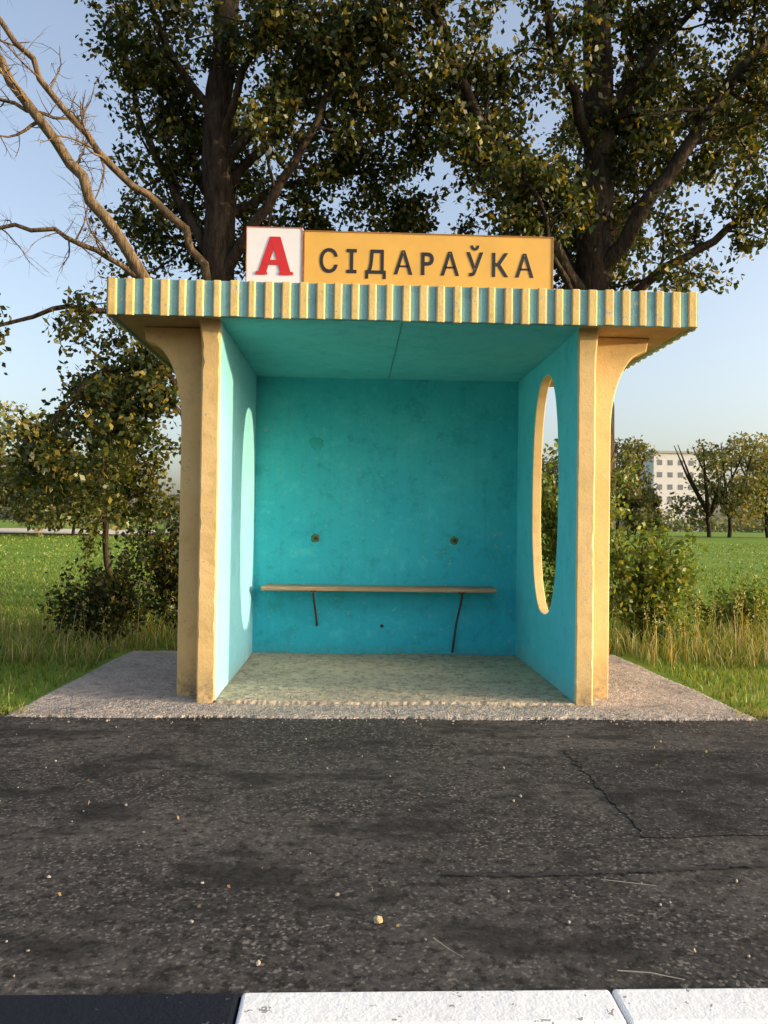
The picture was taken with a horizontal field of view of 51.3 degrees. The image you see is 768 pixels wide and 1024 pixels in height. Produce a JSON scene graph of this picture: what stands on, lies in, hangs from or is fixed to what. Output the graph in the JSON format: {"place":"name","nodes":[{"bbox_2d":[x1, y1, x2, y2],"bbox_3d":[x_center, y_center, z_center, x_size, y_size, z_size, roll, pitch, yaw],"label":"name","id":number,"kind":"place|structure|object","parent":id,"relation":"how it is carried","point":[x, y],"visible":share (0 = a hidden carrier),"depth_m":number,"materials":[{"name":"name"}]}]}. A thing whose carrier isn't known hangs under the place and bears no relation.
{"place":"outdoors","nodes":[
{"label":"outdoors","id":0,"kind":"place"},
{"bbox_2d":[0,528,169,534],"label":"distant road","id":1,"kind":"structure","parent":0,"point":[24,530],"depth_m":47.97,"materials":[{"name":"grey asphalt"}]},
{"bbox_2d":[0,713,767,996],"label":"asphalt pavement","id":2,"kind":"structure","parent":0,"point":[119,913],"depth_m":3.08,"materials":[{"name":"black asphalt"}]},
{"bbox_2d":[373,916,382,923],"bbox_3d":[-0.019,1.336,2.621,0.031,0.029,0.026,1,-1,-2],"label":"stone","id":3,"kind":"object","parent":2,"relation":"on","point":[378,919],"visible":1,"depth_m":2.61,"materials":[{"name":"beige stone"}]},
{"bbox_2d":[11,659,763,951],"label":"fallen leaves","id":4,"kind":"object","parent":2,"relation":"on","point":[228,886],"visible":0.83,"depth_m":3.49,"materials":[{"name":"brown plant"}]},
{"bbox_2d":[433,937,463,957],"bbox_3d":[0.193,1.335,2.451,0.012,0.006,0.136,2,-1,-38],"label":"fallen twig","id":5,"kind":"object","parent":2,"relation":"on","point":[446,947],"visible":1,"depth_m":2.45,"materials":[{"name":"grey wood"}]},
{"bbox_2d":[442,862,767,876],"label":"tar seam","id":6,"kind":"object","parent":2,"relation":"on","point":[656,869],"visible":1,"depth_m":3.02,"materials":[{"name":"black asphalt"}]},
{"bbox_2d":[601,879,655,885],"bbox_3d":[0.893,1.351,2.915,0.197,0.009,0.015,1,-1,13],"label":"fallen twig","id":7,"kind":"object","parent":2,"relation":"on","point":[626,882],"visible":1,"depth_m":2.91,"materials":[{"name":"wood"}]},
{"bbox_2d":[617,970,684,979],"bbox_3d":[0.773,1.339,2.318,0.187,0.008,0.008,1,-1,13],"label":"fallen twig","id":8,"kind":"object","parent":2,"relation":"on","point":[647,972],"visible":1,"depth_m":2.32,"materials":[{"name":"grey wood"}]},
{"bbox_2d":[564,749,767,837],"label":"asphalt repair patch","id":9,"kind":"object","parent":2,"relation":"on","point":[646,795],"visible":1,"depth_m":4.02,"materials":[{"name":"black asphalt"}]},
{"bbox_2d":[0,520,767,721],"bbox_3d":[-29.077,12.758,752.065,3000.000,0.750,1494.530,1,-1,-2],"label":"ground","id":10,"kind":"structure","parent":0,"point":[722,538],"depth_m":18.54,"materials":[{"name":"green plant"}]},
{"bbox_2d":[0,400,62,524],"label":"willow tree","id":11,"kind":"object","parent":10,"relation":"on","point":[9,490],"visible":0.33,"depth_m":42.62,"materials":[{"name":"green plant"}]},
{"bbox_2d":[6,440,135,535],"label":"willow tree","id":12,"kind":"object","parent":10,"relation":"on","point":[51,523],"visible":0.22,"depth_m":42.03,"materials":[{"name":"green plant"}]},
{"bbox_2d":[1,406,180,580],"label":"young willow tree","id":13,"kind":"object","parent":10,"relation":"on","point":[124,467],"visible":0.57,"depth_m":14.95,"materials":[{"name":"green plant"}]},
{"bbox_2d":[37,543,159,644],"bbox_3d":[-3.100,1.017,8.727,1.257,1.373,1.123,1,-1,-21],"label":"wild shrub","id":14,"kind":"object","parent":10,"relation":"on","point":[116,592],"visible":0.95,"depth_m":8.62,"materials":[{"name":"green plant"}]},
{"bbox_2d":[114,484,179,632],"bbox_3d":[-2.513,0.651,9.709,1.480,2.045,1.392,1,-1,-20],"label":"wild shrub","id":15,"kind":"object","parent":10,"relation":"on","point":[164,566],"visible":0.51,"depth_m":9.40,"materials":[{"name":"green plant"}]},
{"bbox_2d":[0,0,476,511],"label":"poplar tree","id":16,"kind":"object","parent":10,"relation":"on","point":[331,64],"visible":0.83,"depth_m":11.61,"materials":[{"name":"green plant"}]},
{"bbox_2d":[5,650,757,720],"bbox_3d":[-0.027,1.416,6.717,5.153,0.056,2.831,1,-1,-2],"label":"concrete apron","id":17,"kind":"object","parent":10,"relation":"on","point":[136,683],"visible":0.41,"depth_m":5.72,"materials":[{"name":"grey concrete"}]},
{"bbox_2d":[106,277,697,705],"bbox_3d":[0.088,-0.059,6.924,4.212,3.046,2.653,1,-1,-2],"label":"bus shelter","id":18,"kind":"object","parent":17,"relation":"on","point":[340,433],"visible":0.98,"depth_m":6.94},
{"bbox_2d":[261,584,496,652],"bbox_3d":[-0.050,1.049,7.739,2.245,0.659,0.342,1,-1,-2],"label":"wooden bench","id":19,"kind":"object","parent":18,"relation":"on","point":[461,590],"visible":1,"depth_m":7.60,"materials":[{"name":"brown wood"}]},
{"bbox_2d":[245,226,553,288],"bbox_3d":[0.112,-1.793,5.898,2.195,0.420,0.414,1,-1,-2],"label":"bus stop sign","id":20,"kind":"object","parent":18,"relation":"on","point":[281,254],"visible":0.98,"depth_m":5.70,"materials":[{"name":"orange metal"}]},
{"bbox_2d":[0,491,764,532],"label":"distant treeline","id":21,"kind":"object","parent":10,"relation":"on","point":[721,524],"visible":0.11,"depth_m":189.12,"materials":[{"name":"green plant"}]},
{"bbox_2d":[541,454,557,514],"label":"willow tree","id":22,"kind":"object","parent":10,"relation":"on","point":[553,470],"visible":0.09,"depth_m":61.21,"materials":[{"name":"green plant"}]},
{"bbox_2d":[366,0,767,612],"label":"poplar tree","id":23,"kind":"object","parent":10,"relation":"on","point":[603,235],"visible":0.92,"depth_m":11.59,"materials":[{"name":"green plant"}]},
{"bbox_2d":[541,438,641,609],"bbox_3d":[2.610,0.281,10.698,1.627,2.673,1.785,0,-1,28],"label":"wild shrub","id":24,"kind":"object","parent":10,"relation":"on","point":[549,521],"visible":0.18,"depth_m":10.57,"materials":[{"name":"green plant"}]},
{"bbox_2d":[614,435,661,531],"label":"willow tree","id":25,"kind":"object","parent":10,"relation":"on","point":[637,456],"visible":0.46,"depth_m":59.75,"materials":[{"name":"green plant"}]},
{"bbox_2d":[621,490,669,535],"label":"bush","id":26,"kind":"object","parent":10,"relation":"on","point":[658,512],"visible":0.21,"depth_m":66.13,"materials":[{"name":"green plant"}]},
{"bbox_2d":[609,509,712,648],"bbox_3d":[2.993,0.880,9.128,1.486,1.831,1.569,1,-1,-2],"label":"wild shrub","id":27,"kind":"object","parent":10,"relation":"on","point":[652,579],"visible":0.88,"depth_m":8.82,"materials":[{"name":"green plant"}]},
{"bbox_2d":[639,453,707,531],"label":"apartment building","id":28,"kind":"structure","parent":10,"relation":"on","point":[665,468],"depth_m":203.16,"materials":[{"name":"white concrete"}]},
{"bbox_2d":[668,484,672,489],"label":"window","id":29,"kind":"structure","parent":28,"relation":"attached to","point":[670,486],"depth_m":203.01,"materials":[{"name":"grey glass"}]},
{"bbox_2d":[642,451,702,454],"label":"roof parapet","id":30,"kind":"structure","parent":28,"relation":"attached to","point":[683,452],"depth_m":202.93,"materials":[{"name":"grey concrete"}]},
{"bbox_2d":[689,460,693,465],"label":"window","id":31,"kind":"structure","parent":28,"relation":"attached to","point":[691,462],"depth_m":203.32,"materials":[{"name":"grey glass"}]},
{"bbox_2d":[664,431,767,537],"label":"willow tree","id":32,"kind":"object","parent":10,"relation":"on","point":[724,498],"visible":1,"depth_m":59.75,"materials":[{"name":"green plant"}]},
{"bbox_2d":[678,570,767,635],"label":"wild shrub","id":33,"kind":"object","parent":10,"relation":"on","point":[749,603],"visible":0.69,"depth_m":10.18,"materials":[{"name":"green plant"}]},
{"bbox_2d":[732,436,767,537],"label":"willow tree","id":34,"kind":"object","parent":10,"relation":"on","point":[765,507],"visible":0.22,"depth_m":63.12,"materials":[{"name":"green plant"}]},
{"bbox_2d":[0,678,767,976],"bbox_3d":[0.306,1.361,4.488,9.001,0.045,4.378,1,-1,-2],"label":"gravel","id":35,"kind":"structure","parent":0,"point":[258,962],"depth_m":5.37,"materials":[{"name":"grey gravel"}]},
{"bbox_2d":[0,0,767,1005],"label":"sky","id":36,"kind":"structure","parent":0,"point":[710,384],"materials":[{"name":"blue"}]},
{"label":"road","id":37,"kind":"structure","parent":0,"visible":0},
{"bbox_2d":[0,988,767,1023],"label":"roadside kerb","id":38,"kind":"structure","parent":37,"relation":"on","point":[694,1006],"depth_m":2.14,"materials":[{"name":"white paint"}]}
]}

